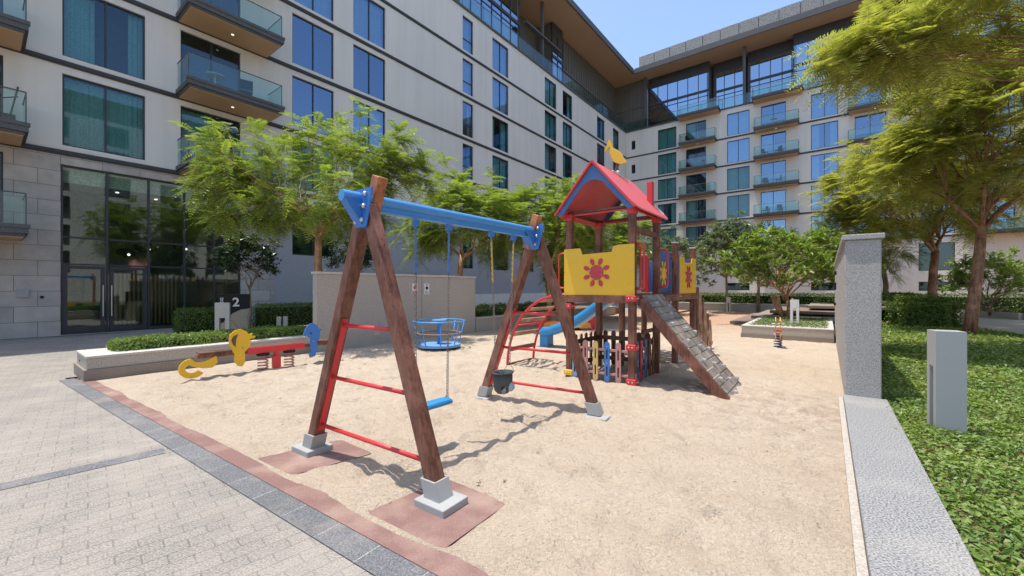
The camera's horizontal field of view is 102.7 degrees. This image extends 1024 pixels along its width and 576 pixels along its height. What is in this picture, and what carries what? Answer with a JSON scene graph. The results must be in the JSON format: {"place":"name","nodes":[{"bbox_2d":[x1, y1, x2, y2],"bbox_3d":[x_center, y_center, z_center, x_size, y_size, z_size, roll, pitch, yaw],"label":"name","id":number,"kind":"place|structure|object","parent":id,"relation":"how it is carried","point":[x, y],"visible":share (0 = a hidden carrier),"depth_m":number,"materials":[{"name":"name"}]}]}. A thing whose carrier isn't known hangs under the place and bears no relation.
{"place":"outdoors","nodes":[
{"label":"outdoors","id":0,"kind":"place"},
{"bbox_2d":[59,378,435,575],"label":"curb","id":1,"kind":"structure","parent":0,"point":[370,556],"depth_m":3.05,"materials":[{"name":"stone"}]},
{"bbox_2d":[0,305,640,575],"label":"paving","id":2,"kind":"structure","parent":0,"point":[169,512],"depth_m":3.03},
{"bbox_2d":[0,448,165,489],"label":"paving band","id":3,"kind":"object","parent":2,"relation":"on","point":[36,478],"visible":1,"depth_m":3.60,"materials":[{"name":"stone"}]},
{"bbox_2d":[170,306,220,333],"bbox_3d":[-10.931,1.131,14.844,1.424,0.979,2.118,0,0,38],"label":"hedge","id":4,"kind":"object","parent":2,"relation":"on","point":[187,320],"visible":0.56,"depth_m":14.16,"materials":[{"name":"green plant"}]},
{"bbox_2d":[215,303,230,330],"bbox_3d":[-7.856,1.000,11.123,0.329,1.200,0.160,0,0,-26],"label":"bollard light","id":5,"kind":"object","parent":2,"relation":"on","point":[222,310],"visible":0.66,"depth_m":11.06,"materials":[{"name":"white paint"}]},
{"bbox_2d":[218,294,249,328],"bbox_3d":[-8.261,0.900,12.193,0.780,1.440,0.108,0,0,-30],"label":"number sign","id":6,"kind":"object","parent":2,"relation":"on","point":[240,304],"visible":0.62,"depth_m":12.19,"materials":[{"name":"stone"}]},
{"bbox_2d":[204,228,283,328],"bbox_3d":[-9.233,-0.255,14.175,2.471,3.714,2.320,0,0,0],"label":"tree","id":7,"kind":"object","parent":2,"relation":"on","point":[224,258],"visible":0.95,"depth_m":13.95,"materials":[{"name":"green plant"}]},
{"bbox_2d":[251,301,312,327],"bbox_3d":[-8.490,1.081,17.841,1.641,1.105,4.841,0,0,38],"label":"hedge","id":8,"kind":"object","parent":2,"relation":"on","point":[266,314],"visible":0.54,"depth_m":16.37,"materials":[{"name":"green plant"}]},
{"bbox_2d":[79,380,488,575],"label":"sand border","id":9,"kind":"object","parent":2,"relation":"on","point":[436,562],"visible":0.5,"depth_m":2.99,"materials":[{"name":"pink rubber"}]},
{"bbox_2d":[0,0,638,338],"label":"apartment wing","id":10,"kind":"structure","parent":2,"relation":"on","point":[95,223],"depth_m":18.93,"materials":[{"name":"white paint"}]},
{"bbox_2d":[0,152,2,221],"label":"window","id":11,"kind":"structure","parent":10,"relation":"in","point":[1,153],"depth_m":12.79,"materials":[{"name":"glass"}]},
{"bbox_2d":[63,265,104,332],"bbox_3d":[-14.800,0.375,14.182,0.189,2.270,1.010,0,0,38],"label":"door","id":12,"kind":"structure","parent":10,"relation":"in","point":[98,328],"depth_m":14.13,"materials":[{"name":"metal"}]},
{"bbox_2d":[62,74,144,159],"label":"window","id":13,"kind":"structure","parent":10,"relation":"in","point":[95,117],"depth_m":14.69,"materials":[{"name":"glass"}]},
{"bbox_2d":[62,0,144,79],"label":"window","id":14,"kind":"structure","parent":10,"relation":"in","point":[101,33],"depth_m":15.04,"materials":[{"name":"glass"}]},
{"bbox_2d":[109,267,146,329],"bbox_3d":[-14.111,0.375,15.077,0.189,2.270,1.010,0,0,38],"label":"door","id":15,"kind":"structure","parent":10,"relation":"in","point":[111,269],"depth_m":14.93,"materials":[{"name":"metal"}]},
{"bbox_2d":[181,106,239,162],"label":"window","id":16,"kind":"structure","parent":10,"relation":"in","point":[193,119],"depth_m":17.01,"materials":[{"name":"glass"}]},
{"bbox_2d":[181,31,239,90],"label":"window","id":17,"kind":"structure","parent":10,"relation":"in","point":[198,65],"depth_m":17.55,"materials":[{"name":"glass"}]},
{"bbox_2d":[181,0,239,16],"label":"window","id":18,"kind":"structure","parent":10,"relation":"in","point":[232,6],"depth_m":18.16,"materials":[{"name":"glass"}]},
{"bbox_2d":[239,79,252,95],"bbox_3d":[-11.215,-8.230,17.271,0.460,0.880,0.465,0,0,-36],"label":"balcony chair","id":19,"kind":"object","parent":10,"relation":"on","point":[245,85],"visible":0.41,"depth_m":17.11,"materials":[{"name":"black paint"}]},
{"bbox_2d":[292,143,332,192],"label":"window","id":20,"kind":"structure","parent":10,"relation":"in","point":[306,150],"depth_m":20.62,"materials":[{"name":"glass"}]},
{"bbox_2d":[292,76,332,135],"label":"window","id":21,"kind":"structure","parent":10,"relation":"in","point":[308,98],"depth_m":21.02,"materials":[{"name":"glass"}]},
{"bbox_2d":[292,13,332,78],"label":"window","id":22,"kind":"structure","parent":10,"relation":"in","point":[312,45],"depth_m":21.10,"materials":[{"name":"glass"}]},
{"bbox_2d":[292,204,332,256],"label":"window","id":23,"kind":"structure","parent":10,"relation":"in","point":[299,247],"depth_m":20.90,"materials":[{"name":"glass"}]},
{"bbox_2d":[294,0,332,20],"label":"window","id":24,"kind":"structure","parent":10,"relation":"in","point":[324,8],"depth_m":21.16,"materials":[{"name":"glass"}]},
{"bbox_2d":[353,100,384,151],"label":"window","id":25,"kind":"structure","parent":10,"relation":"in","point":[379,115],"depth_m":23.44,"materials":[{"name":"glass"}]},
{"bbox_2d":[353,45,384,100],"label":"window","id":26,"kind":"structure","parent":10,"relation":"in","point":[368,69],"depth_m":23.70,"materials":[{"name":"glass"}]},
{"bbox_2d":[353,0,384,48],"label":"window","id":27,"kind":"structure","parent":10,"relation":"in","point":[368,17],"depth_m":23.25,"materials":[{"name":"glass"}]},
{"bbox_2d":[463,144,472,179],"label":"window","id":28,"kind":"structure","parent":10,"relation":"in","point":[467,150],"depth_m":29.73,"materials":[{"name":"glass"}]},
{"bbox_2d":[463,101,472,137],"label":"window","id":29,"kind":"structure","parent":10,"relation":"in","point":[467,108],"depth_m":29.84,"materials":[{"name":"glass"}]},
{"bbox_2d":[463,59,472,96],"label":"window","id":30,"kind":"structure","parent":10,"relation":"in","point":[467,66],"depth_m":29.73,"materials":[{"name":"glass"}]},
{"bbox_2d":[463,16,472,54],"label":"window","id":31,"kind":"structure","parent":10,"relation":"in","point":[467,25],"depth_m":29.71,"materials":[{"name":"glass"}]},
{"bbox_2d":[492,155,507,190],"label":"window","id":32,"kind":"structure","parent":10,"relation":"in","point":[499,165],"depth_m":32.66,"materials":[{"name":"glass"}]},
{"bbox_2d":[492,116,507,152],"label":"window","id":33,"kind":"structure","parent":10,"relation":"in","point":[499,128],"depth_m":32.99,"materials":[{"name":"glass"}]},
{"bbox_2d":[492,77,507,115],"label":"window","id":34,"kind":"structure","parent":10,"relation":"in","point":[499,100],"depth_m":32.51,"materials":[{"name":"glass"}]},
{"bbox_2d":[492,38,507,77],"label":"window","id":35,"kind":"structure","parent":10,"relation":"in","point":[499,52],"depth_m":32.49,"materials":[{"name":"glass"}]},
{"bbox_2d":[545,143,555,172],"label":"window","id":36,"kind":"structure","parent":10,"relation":"in","point":[550,152],"depth_m":38.85,"materials":[{"name":"glass"}]},
{"bbox_2d":[545,110,555,141],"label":"window","id":37,"kind":"structure","parent":10,"relation":"in","point":[550,120],"depth_m":38.62,"materials":[{"name":"glass"}]},
{"bbox_2d":[545,77,555,109],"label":"window","id":38,"kind":"structure","parent":10,"relation":"in","point":[550,88],"depth_m":38.59,"materials":[{"name":"glass"}]},
{"bbox_2d":[563,153,571,177],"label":"window","id":39,"kind":"structure","parent":10,"relation":"in","point":[567,160],"depth_m":41.38,"materials":[{"name":"glass"}]},
{"bbox_2d":[563,122,571,149],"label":"window","id":40,"kind":"structure","parent":10,"relation":"in","point":[567,129],"depth_m":41.12,"materials":[{"name":"glass"}]},
{"bbox_2d":[563,91,571,119],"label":"window","id":41,"kind":"structure","parent":10,"relation":"in","point":[567,99],"depth_m":41.32,"materials":[{"name":"glass"}]},
{"bbox_2d":[322,234,374,272],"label":"tree","id":42,"kind":"object","parent":2,"relation":"on","point":[335,259],"visible":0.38,"depth_m":15.92,"materials":[{"name":"green plant"}]},
{"bbox_2d":[244,306,618,332],"bbox_3d":[-0.336,1.425,19.024,3.040,0.450,20.400,0,0,38],"label":"box planter","id":43,"kind":"object","parent":2,"relation":"on","point":[616,309],"visible":0.14,"depth_m":25.39,"materials":[{"name":"concrete"}]},
{"bbox_2d":[167,95,461,271],"bbox_3d":[-5.370,-1.793,11.849,7.722,6.408,5.557,0,0,0],"label":"feathery tree","id":44,"kind":"object","parent":43,"relation":"in","point":[276,222],"visible":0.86,"depth_m":11.03,"materials":[{"name":"green plant"}]},
{"bbox_2d":[386,166,535,279],"bbox_3d":[-2.000,-1.598,16.176,5.738,6.014,5.140,0,0,-31],"label":"feathery tree","id":45,"kind":"object","parent":43,"relation":"in","point":[433,239],"visible":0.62,"depth_m":15.36,"materials":[{"name":"green plant"}]},
{"bbox_2d":[475,301,555,316],"bbox_3d":[0.406,0.904,18.017,1.120,0.786,7.510,0,0,37],"label":"hedge","id":46,"kind":"object","parent":43,"relation":"in","point":[480,312],"visible":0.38,"depth_m":16.49,"materials":[{"name":"green plant"}]},
{"bbox_2d":[476,173,622,319],"bbox_3d":[1.561,-1.726,17.469,6.994,6.265,5.826,0,0,0],"label":"feathery tree","id":47,"kind":"object","parent":43,"relation":"in","point":[584,239],"visible":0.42,"depth_m":16.47,"materials":[{"name":"green plant"}]},
{"bbox_2d":[475,306,615,331],"bbox_3d":[2.312,1.360,19.630,0.360,0.580,12.210,0,0,38],"label":"planter","id":48,"kind":"object","parent":2,"relation":"on","point":[483,323],"visible":0.47,"depth_m":15.83,"materials":[{"name":"stone"}]},
{"bbox_2d":[575,303,591,305],"bbox_3d":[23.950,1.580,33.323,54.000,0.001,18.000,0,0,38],"label":"flower bed","id":49,"kind":"object","parent":2,"relation":"on","point":[583,304],"depth_m":39.22,"materials":[{"name":"grey concrete"}]},
{"bbox_2d":[838,394,980,575],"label":"kerb","id":50,"kind":"structure","parent":2,"relation":"on","point":[902,524],"depth_m":2.83,"materials":[{"name":"grey stone"}]},
{"bbox_2d":[65,309,883,575],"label":"ground","id":51,"kind":"structure","parent":0,"point":[277,488],"depth_m":3.28,"materials":[{"name":"stone"}]},
{"bbox_2d":[311,271,475,351],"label":"wall","id":52,"kind":"structure","parent":51,"relation":"on","point":[368,308],"depth_m":12.01,"materials":[{"name":"concrete"}]},
{"bbox_2d":[515,203,662,292],"bbox_3d":[4.015,-1.603,21.047,6.721,6.430,5.838,0,0,-24],"label":"feathery tree","id":53,"kind":"object","parent":51,"relation":"on","point":[623,233],"visible":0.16,"depth_m":19.99,"materials":[{"name":"green plant"}]},
{"bbox_2d":[638,224,710,301],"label":"broadleaf tree","id":54,"kind":"object","parent":51,"relation":"on","point":[683,243],"visible":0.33,"depth_m":23.62,"materials":[{"name":"green plant"}]},
{"bbox_2d":[611,302,807,311],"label":"retaining wall","id":55,"kind":"structure","parent":51,"relation":"on","point":[743,307],"depth_m":28.08,"materials":[{"name":"grey concrete"}]},
{"bbox_2d":[696,210,763,311],"bbox_3d":[13.507,-1.589,25.979,4.248,6.587,4.000,0,0,0],"label":"broadleaf tree","id":56,"kind":"object","parent":51,"relation":"on","point":[720,232],"visible":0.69,"depth_m":25.66,"materials":[{"name":"green plant"}]},
{"bbox_2d":[638,291,834,304],"bbox_3d":[15.292,0.956,31.136,19.381,1.508,1.650,0,0,38],"label":"hedge","id":57,"kind":"object","parent":51,"relation":"on","point":[718,297],"visible":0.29,"depth_m":28.84,"materials":[{"name":"green plant"}]},
{"bbox_2d":[833,233,884,398],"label":"wall","id":58,"kind":"structure","parent":51,"relation":"on","point":[857,265],"depth_m":5.68,"materials":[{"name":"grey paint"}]},
{"bbox_2d":[790,200,942,295],"bbox_3d":[18.163,-1.410,21.510,6.270,6.234,5.908,0,0,43],"label":"feathery tree","id":59,"kind":"object","parent":51,"relation":"on","point":[887,261],"visible":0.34,"depth_m":20.66,"materials":[{"name":"green plant"}]},
{"bbox_2d":[956,310,1023,319],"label":"kerb","id":60,"kind":"structure","parent":51,"relation":"on","point":[1009,315],"depth_m":20.59,"materials":[{"name":"concrete"}]},
{"bbox_2d":[97,310,855,575],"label":"sand","id":61,"kind":"structure","parent":0,"point":[590,496],"depth_m":4.11,"materials":[{"name":"beige sand"}]},
{"bbox_2d":[74,335,310,383],"bbox_3d":[-6.516,1.410,8.891,1.200,0.480,4.000,0,0,38],"label":"planter","id":62,"kind":"object","parent":61,"relation":"on","point":[98,364],"visible":0.52,"depth_m":7.67,"materials":[{"name":"grey concrete"}]},
{"bbox_2d":[105,324,306,351],"bbox_3d":[-6.451,1.069,9.114,0.862,0.338,3.696,0,0,38],"label":"hedge","id":63,"kind":"object","parent":62,"relation":"in","point":[145,341],"visible":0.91,"depth_m":8.48,"materials":[{"name":"green plant"}]},
{"bbox_2d":[178,323,327,378],"bbox_3d":[-4.697,1.169,7.926,0.272,0.883,2.819,0,0,38],"label":"seesaw","id":64,"kind":"object","parent":61,"relation":"on","point":[239,341],"visible":0.94,"depth_m":7.59,"materials":[{"name":"multicoloured plastic"}]},
{"bbox_2d":[261,440,370,473],"bbox_3d":[-1.899,1.590,3.850,0.950,0.001,0.597,0,0,-41],"label":"rubber mat","id":65,"kind":"object","parent":61,"relation":"on","point":[296,463],"visible":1,"depth_m":3.84,"materials":[{"name":"rubber"}]},
{"bbox_2d":[371,480,504,546],"bbox_3d":[-0.569,1.590,2.924,0.751,0.001,0.826,0,0,36],"label":"rubber mat","id":66,"kind":"object","parent":61,"relation":"on","point":[476,510],"visible":0.67,"depth_m":2.86,"materials":[{"name":"rubber"}]},
{"bbox_2d":[413,318,464,348],"bbox_3d":[-1.900,1.225,10.700,1.360,0.790,1.360,0,0,0],"label":"merry go round","id":67,"kind":"object","parent":61,"relation":"on","point":[438,344],"visible":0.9,"depth_m":10.51,"materials":[{"name":"blue paint"}]},
{"bbox_2d":[291,175,609,518],"bbox_3d":[-0.467,0.323,4.505,2.069,2.599,2.985,0,0,38],"label":"swing set","id":68,"kind":"object","parent":61,"relation":"on","point":[365,208],"visible":0.98,"depth_m":3.65,"materials":[{"name":"brown wood"}]},
{"bbox_2d":[412,219,452,409],"bbox_3d":[-0.800,0.269,4.100,0.156,1.838,0.480,0,0,38],"label":"hanging swing","id":69,"kind":"object","parent":68,"relation":"hanging from","point":[437,403],"visible":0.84,"depth_m":4.12,"materials":[{"name":"blue paint"}]},
{"bbox_2d":[488,232,516,393],"bbox_3d":[-0.113,0.307,4.948,0.458,1.915,0.246,0,0,-30],"label":"toddler swing","id":70,"kind":"object","parent":68,"relation":"hanging from","point":[503,383],"visible":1,"depth_m":4.87,"materials":[{"name":"black plastic"}]},
{"bbox_2d":[534,315,594,329],"bbox_3d":[2.058,1.314,15.396,2.455,0.632,0.428,0,0,3],"label":"rocker","id":71,"kind":"object","parent":61,"relation":"on","point":[590,323],"visible":0.4,"depth_m":15.29,"materials":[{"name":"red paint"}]},
{"bbox_2d":[506,139,740,399],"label":"play tower","id":72,"kind":"structure","parent":61,"relation":"on","point":[596,197],"depth_m":7.18,"materials":[{"name":"brown wood"}]},
{"bbox_2d":[702,218,797,311],"bbox_3d":[16.004,-1.454,26.975,6.611,6.319,4.545,0,0,0],"label":"broadleaf tree","id":73,"kind":"object","parent":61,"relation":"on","point":[760,225],"visible":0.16,"depth_m":26.76,"materials":[{"name":"green plant"}]},
{"bbox_2d":[741,316,833,342],"bbox_3d":[9.845,1.420,14.470,2.360,0.460,5.150,0,0,38],"label":"planter","id":74,"kind":"object","parent":61,"relation":"on","point":[812,334],"visible":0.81,"depth_m":12.41,"materials":[{"name":"grey concrete"}]},
{"bbox_2d":[702,225,844,316],"bbox_3d":[11.298,-0.570,16.764,4.605,4.028,4.776,0,0,-28],"label":"frangipani","id":75,"kind":"object","parent":74,"relation":"in","point":[757,246],"visible":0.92,"depth_m":16.29,"materials":[{"name":"green plant"}]},
{"bbox_2d":[749,316,829,327],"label":"grass","id":76,"kind":"structure","parent":74,"relation":"on","point":[763,320],"depth_m":13.98,"materials":[{"name":"green plant"}]},
{"bbox_2d":[730,301,908,328],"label":"stone steps","id":77,"kind":"structure","parent":61,"relation":"on","point":[818,310],"depth_m":18.47,"materials":[{"name":"beige stone"}]},
{"bbox_2d":[573,0,801,68],"label":"sky","id":78,"kind":"structure","parent":0,"point":[636,28],"materials":[{"name":"blue"}]},
{"bbox_2d":[616,0,1023,297],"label":"apartment wing","id":79,"kind":"structure","parent":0,"point":[722,97],"depth_m":43.88,"materials":[{"name":"white paint"}]},
{"bbox_2d":[658,203,675,223],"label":"window","id":80,"kind":"structure","parent":79,"relation":"in","point":[669,210],"depth_m":49.65,"materials":[{"name":"glass"}]},
{"bbox_2d":[658,177,675,199],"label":"window","id":81,"kind":"structure","parent":79,"relation":"in","point":[666,187],"depth_m":49.29,"materials":[{"name":"glass"}]},
{"bbox_2d":[658,152,675,174],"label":"window","id":82,"kind":"structure","parent":79,"relation":"in","point":[666,162],"depth_m":49.29,"materials":[{"name":"glass"}]},
{"bbox_2d":[658,127,675,149],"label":"window","id":83,"kind":"structure","parent":79,"relation":"in","point":[666,137],"depth_m":49.29,"materials":[{"name":"glass"}]},
{"bbox_2d":[686,226,705,246],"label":"window","id":84,"kind":"structure","parent":79,"relation":"in","point":[691,232],"depth_m":47.58,"materials":[{"name":"glass"}]},
{"bbox_2d":[686,199,705,219],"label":"window","id":85,"kind":"structure","parent":79,"relation":"in","point":[698,205],"depth_m":47.58,"materials":[{"name":"glass"}]},
{"bbox_2d":[686,173,705,193],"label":"window","id":86,"kind":"structure","parent":79,"relation":"in","point":[699,179],"depth_m":47.79,"materials":[{"name":"glass"}]},
{"bbox_2d":[686,146,705,166],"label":"window","id":87,"kind":"structure","parent":79,"relation":"in","point":[699,152],"depth_m":47.79,"materials":[{"name":"glass"}]},
{"bbox_2d":[686,120,705,140],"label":"window","id":88,"kind":"structure","parent":79,"relation":"in","point":[700,125],"depth_m":47.53,"materials":[{"name":"glass"}]},
{"bbox_2d":[727,194,749,217],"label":"window","id":89,"kind":"structure","parent":79,"relation":"in","point":[735,203],"depth_m":44.69,"materials":[{"name":"glass"}]},
{"bbox_2d":[727,166,749,190],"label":"window","id":90,"kind":"structure","parent":79,"relation":"in","point":[737,178],"depth_m":44.69,"materials":[{"name":"glass"}]},
{"bbox_2d":[727,138,749,163],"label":"window","id":91,"kind":"structure","parent":79,"relation":"in","point":[737,150],"depth_m":44.69,"materials":[{"name":"glass"}]},
{"bbox_2d":[727,109,749,135],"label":"window","id":92,"kind":"structure","parent":79,"relation":"in","point":[738,122],"depth_m":44.68,"materials":[{"name":"glass"}]},
{"bbox_2d":[761,190,785,212],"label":"window","id":93,"kind":"structure","parent":79,"relation":"in","point":[772,197],"depth_m":42.72,"materials":[{"name":"glass"}]},
{"bbox_2d":[761,160,785,183],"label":"window","id":94,"kind":"structure","parent":79,"relation":"in","point":[779,166],"depth_m":43.09,"materials":[{"name":"glass"}]},
{"bbox_2d":[761,131,785,153],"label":"window","id":95,"kind":"structure","parent":79,"relation":"in","point":[777,137],"depth_m":42.94,"materials":[{"name":"glass"}]},
{"bbox_2d":[761,101,785,124],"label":"window","id":96,"kind":"structure","parent":79,"relation":"in","point":[773,109],"depth_m":43.09,"materials":[{"name":"glass"}]},
{"bbox_2d":[811,185,837,209],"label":"window","id":97,"kind":"structure","parent":79,"relation":"in","point":[815,199],"depth_m":40.65,"materials":[{"name":"glass"}]},
{"bbox_2d":[811,152,837,179],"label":"window","id":98,"kind":"structure","parent":79,"relation":"in","point":[818,166],"depth_m":40.55,"materials":[{"name":"glass"}]},
{"bbox_2d":[811,120,837,149],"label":"window","id":99,"kind":"structure","parent":79,"relation":"in","point":[823,135],"depth_m":40.48,"materials":[{"name":"glass"}]},
{"bbox_2d":[811,91,837,118],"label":"window","id":100,"kind":"structure","parent":79,"relation":"in","point":[816,112],"depth_m":40.25,"materials":[{"name":"glass"}]},
{"bbox_2d":[855,111,885,138],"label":"window","id":101,"kind":"structure","parent":79,"relation":"in","point":[860,121],"depth_m":38.54,"materials":[{"name":"glass"}]},
{"bbox_2d":[855,84,885,105],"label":"window","id":102,"kind":"structure","parent":79,"relation":"in","point":[862,101],"depth_m":38.68,"materials":[{"name":"glass"}]},
{"bbox_2d":[919,242,954,270],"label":"window","id":103,"kind":"structure","parent":79,"relation":"in","point":[945,252],"depth_m":35.67,"materials":[{"name":"glass"}]},
{"bbox_2d":[882,320,1023,575],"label":"lawn","id":104,"kind":"structure","parent":0,"point":[960,510],"depth_m":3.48,"materials":[{"name":"plant"}]},
{"bbox_2d":[783,0,1023,126],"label":"feathery tree","id":105,"kind":"object","parent":104,"relation":"on","point":[910,45],"visible":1,"depth_m":9.24,"materials":[{"name":"green plant"}]},
{"bbox_2d":[798,122,1023,301],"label":"feathery tree","id":106,"kind":"object","parent":104,"relation":"on","point":[847,200],"visible":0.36,"depth_m":20.22,"materials":[{"name":"green plant"}]},
{"bbox_2d":[882,291,965,328],"bbox_3d":[16.595,0.861,16.581,2.391,1.479,1.948,0,0,39],"label":"hedge","id":107,"kind":"object","parent":104,"relation":"on","point":[916,310],"visible":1,"depth_m":16.15,"materials":[{"name":"green plant"}]},
{"bbox_2d":[828,8,1023,332],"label":"feathery tree","id":108,"kind":"object","parent":104,"relation":"on","point":[967,110],"visible":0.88,"depth_m":13.83,"materials":[{"name":"green plant"}]},
{"bbox_2d":[927,329,966,440],"bbox_3d":[4.579,1.010,4.318,0.235,1.120,0.200,0,0,26],"label":"bollard light","id":109,"kind":"object","parent":104,"relation":"on","point":[947,379],"visible":0.83,"depth_m":4.24,"materials":[{"name":"white paint"}]},
{"bbox_2d":[918,293,1023,312],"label":"hedge","id":110,"kind":"object","parent":104,"relation":"on","point":[1015,305],"visible":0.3,"depth_m":24.04,"materials":[{"name":"green plant"}]},
{"bbox_2d":[938,245,1023,315],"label":"frangipani","id":111,"kind":"object","parent":104,"relation":"on","point":[960,276],"visible":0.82,"depth_m":21.15,"materials":[{"name":"green plant"}]},
{"bbox_2d":[945,315,1023,333],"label":"path","id":112,"kind":"structure","parent":0,"point":[1010,325],"depth_m":17.23,"materials":[{"name":"grey concrete"}]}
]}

